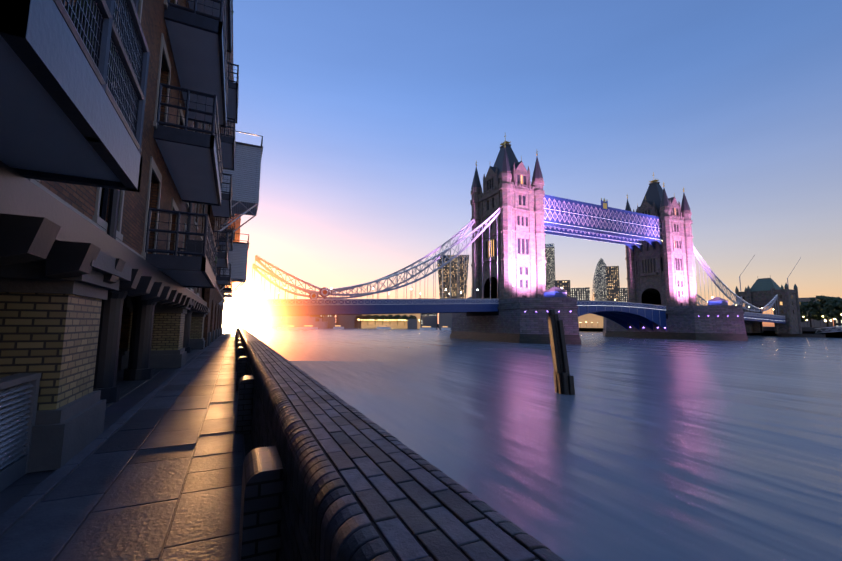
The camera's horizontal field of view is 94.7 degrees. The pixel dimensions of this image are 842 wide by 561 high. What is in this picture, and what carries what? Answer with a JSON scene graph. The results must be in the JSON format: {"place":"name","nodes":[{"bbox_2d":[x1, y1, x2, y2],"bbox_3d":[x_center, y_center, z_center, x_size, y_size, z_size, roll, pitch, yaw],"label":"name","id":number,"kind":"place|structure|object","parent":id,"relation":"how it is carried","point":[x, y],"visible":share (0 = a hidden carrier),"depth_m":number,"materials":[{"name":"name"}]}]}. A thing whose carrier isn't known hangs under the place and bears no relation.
{"place":"outdoors","nodes":[
{"label":"outdoors","id":0,"kind":"place"},
{"bbox_2d":[234,322,252,456],"bbox_3d":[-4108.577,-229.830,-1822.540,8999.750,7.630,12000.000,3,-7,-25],"label":"bank ground","id":1,"kind":"structure","parent":0,"point":[248,442],"depth_m":5.19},
{"bbox_2d":[0,326,244,560],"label":"joint","id":2,"kind":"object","parent":1,"relation":"on","point":[12,494],"depth_m":5.44,"materials":[{"name":"black concrete"}]},
{"bbox_2d":[0,336,243,560],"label":"walkway flags","id":3,"kind":"object","parent":2,"relation":"on","point":[130,516],"visible":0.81,"depth_m":3.72,"materials":[{"name":"stone"}]},
{"bbox_2d":[0,0,262,491],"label":"warehouses","id":4,"kind":"structure","parent":1,"relation":"on","point":[130,168],"depth_m":4.72,"materials":[{"name":"brick"}]},
{"bbox_2d":[226,214,240,329],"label":"building","id":5,"kind":"structure","parent":1,"relation":"on","point":[230,322],"depth_m":83.77,"materials":[{"name":"stone"}]},
{"bbox_2d":[236,325,283,560],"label":"wall buttresses","id":6,"kind":"structure","parent":1,"relation":"on","point":[261,510],"depth_m":2.19,"materials":[{"name":"brick"}]},
{"bbox_2d":[236,324,541,560],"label":"joint","id":7,"kind":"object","parent":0,"point":[382,537],"depth_m":1.45,"materials":[{"name":"black concrete"}]},
{"bbox_2d":[244,341,564,560],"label":"river wall bricks","id":8,"kind":"object","parent":7,"relation":"on","point":[324,517],"visible":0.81,"depth_m":1.49,"materials":[{"name":"brick"}]},
{"bbox_2d":[470,136,545,298],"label":"tower","id":9,"kind":"structure","parent":0,"point":[515,238],"depth_m":128.32,"materials":[{"name":"stone"}]},
{"bbox_2d":[543,195,661,251],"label":"walkways","id":10,"kind":"structure","parent":9,"relation":"attached to","point":[603,222],"depth_m":148.84,"materials":[{"name":"blue metal"}]},
{"bbox_2d":[233,0,841,326],"label":"sky","id":11,"kind":"structure","parent":0,"point":[374,119],"materials":[{"name":"blue"}]},
{"bbox_2d":[236,323,841,560],"bbox_3d":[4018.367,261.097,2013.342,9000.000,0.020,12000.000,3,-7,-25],"label":"water","id":12,"kind":"structure","parent":0,"point":[642,449],"depth_m":19.61,"materials":[{"name":"blue liquid"}]},
{"bbox_2d":[277,325,300,329],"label":"river boat","id":13,"kind":"object","parent":12,"relation":"on","point":[287,327],"depth_m":279.64,"materials":[{"name":"white paint"}]},
{"bbox_2d":[272,290,327,327],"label":"warship belfast","id":14,"kind":"object","parent":12,"relation":"on","point":[298,321],"depth_m":362.31,"materials":[{"name":"grey metal"}]},
{"bbox_2d":[301,325,317,328],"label":"river boat","id":15,"kind":"object","parent":12,"relation":"on","point":[307,327],"depth_m":312.48,"materials":[{"name":"white paint"}]},
{"bbox_2d":[333,325,343,328],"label":"river boat","id":16,"kind":"object","parent":12,"relation":"on","point":[337,327],"depth_m":337.52,"materials":[{"name":"white paint"}]},
{"bbox_2d":[376,325,390,328],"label":"river boat","id":17,"kind":"object","parent":12,"relation":"on","point":[382,327],"visible":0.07,"depth_m":363.11,"materials":[{"name":"white paint"}]},
{"bbox_2d":[420,326,435,329],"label":"river boat","id":18,"kind":"object","parent":12,"relation":"on","point":[426,328],"visible":0.88,"depth_m":324.74,"materials":[{"name":"white paint"}]},
{"bbox_2d":[441,326,450,329],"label":"river boat","id":19,"kind":"object","parent":12,"relation":"on","point":[444,328],"visible":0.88,"depth_m":334.17,"materials":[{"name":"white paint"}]},
{"bbox_2d":[450,287,580,344],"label":"pier","id":20,"kind":"structure","parent":12,"relation":"in","point":[517,320],"depth_m":110.05,"materials":[{"name":"stone"}]},
{"bbox_2d":[235,208,499,316],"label":"side span","id":21,"kind":"object","parent":20,"relation":"on","point":[315,304],"visible":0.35,"depth_m":105.32,"materials":[{"name":"blue metal"}]},
{"bbox_2d":[547,309,574,394],"bbox_3d":[10.962,6.753,30.352,1.160,8.996,2.375,3,-7,-25],"label":"timber pile","id":22,"kind":"object","parent":12,"relation":"in","point":[563,381],"visible":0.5,"depth_m":30.24,"materials":[{"name":"brown wood"}]},
{"bbox_2d":[603,297,747,340],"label":"pier","id":23,"kind":"structure","parent":12,"relation":"in","point":[718,318],"depth_m":145.11,"materials":[{"name":"stone"}]},
{"bbox_2d":[577,301,666,330],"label":"bascules","id":24,"kind":"object","parent":23,"relation":"on","point":[622,314],"visible":0.6,"depth_m":150.37,"materials":[{"name":"blue metal"}]},
{"bbox_2d":[625,172,696,309],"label":"tower","id":25,"kind":"structure","parent":23,"relation":"on","point":[663,274],"depth_m":163.61,"materials":[{"name":"stone"}]},
{"bbox_2d":[693,246,785,323],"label":"side span","id":26,"kind":"object","parent":23,"relation":"on","point":[759,317],"visible":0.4,"depth_m":180.75,"materials":[{"name":"blue"}]},
{"bbox_2d":[264,244,841,337],"bbox_3d":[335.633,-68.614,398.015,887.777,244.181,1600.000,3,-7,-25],"label":"city skyline","id":27,"kind":"structure","parent":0,"point":[606,285],"depth_m":657.54,"materials":[{"name":"grey glass"}]},
{"bbox_2d":[356,315,364,323],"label":"tree","id":28,"kind":"object","parent":27,"relation":"on","point":[359,317],"depth_m":389.50,"materials":[{"name":"green plant"}]},
{"bbox_2d":[363,314,371,320],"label":"tree","id":29,"kind":"object","parent":27,"relation":"on","point":[367,317],"depth_m":390.28,"materials":[{"name":"green plant"}]},
{"bbox_2d":[371,315,379,324],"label":"tree","id":30,"kind":"object","parent":27,"relation":"on","point":[375,318],"depth_m":391.27,"materials":[{"name":"green plant"}]},
{"bbox_2d":[379,315,386,324],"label":"tree","id":31,"kind":"object","parent":27,"relation":"on","point":[382,318],"depth_m":391.93,"materials":[{"name":"green plant"}]},
{"bbox_2d":[386,314,393,320],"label":"tree","id":32,"kind":"object","parent":27,"relation":"on","point":[390,318],"visible":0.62,"depth_m":391.82,"materials":[{"name":"green plant"}]},
{"bbox_2d":[393,314,401,324],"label":"tree","id":33,"kind":"object","parent":27,"relation":"on","point":[398,317],"visible":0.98,"depth_m":392.88,"materials":[{"name":"green plant"}]},
{"bbox_2d":[401,315,408,321],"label":"tree","id":34,"kind":"object","parent":27,"relation":"on","point":[405,317],"visible":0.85,"depth_m":393.37,"materials":[{"name":"green plant"}]},
{"bbox_2d":[278,284,841,327],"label":"lamp standards","id":35,"kind":"object","parent":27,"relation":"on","point":[562,288],"visible":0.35,"depth_m":132.31,"materials":[{"name":"black metal"}]},
{"bbox_2d":[777,326,841,337],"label":"pier","id":36,"kind":"structure","parent":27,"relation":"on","point":[805,335],"depth_m":193.35,"materials":[{"name":"white paint"}]},
{"bbox_2d":[825,299,841,319],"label":"tree","id":37,"kind":"object","parent":27,"relation":"on","point":[836,313],"visible":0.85,"depth_m":198.83,"materials":[{"name":"green plant"}]},
{"bbox_2d":[438,325,841,337],"bbox_3d":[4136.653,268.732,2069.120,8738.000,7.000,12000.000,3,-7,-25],"label":"bank ground","id":38,"kind":"structure","parent":0,"point":[812,332],"depth_m":209.85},
{"bbox_2d":[735,275,801,333],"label":"abutment","id":39,"kind":"object","parent":38,"relation":"on","point":[761,292],"visible":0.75,"depth_m":197.70,"materials":[{"name":"stone"}]},
{"bbox_2d":[799,301,823,326],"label":"tree","id":40,"kind":"object","parent":38,"relation":"on","point":[803,310],"visible":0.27,"depth_m":216.86,"materials":[{"name":"green plant"}]},
{"bbox_2d":[803,295,841,326],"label":"tree","id":41,"kind":"object","parent":38,"relation":"on","point":[817,308],"visible":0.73,"depth_m":206.74,"materials":[{"name":"green plant"}]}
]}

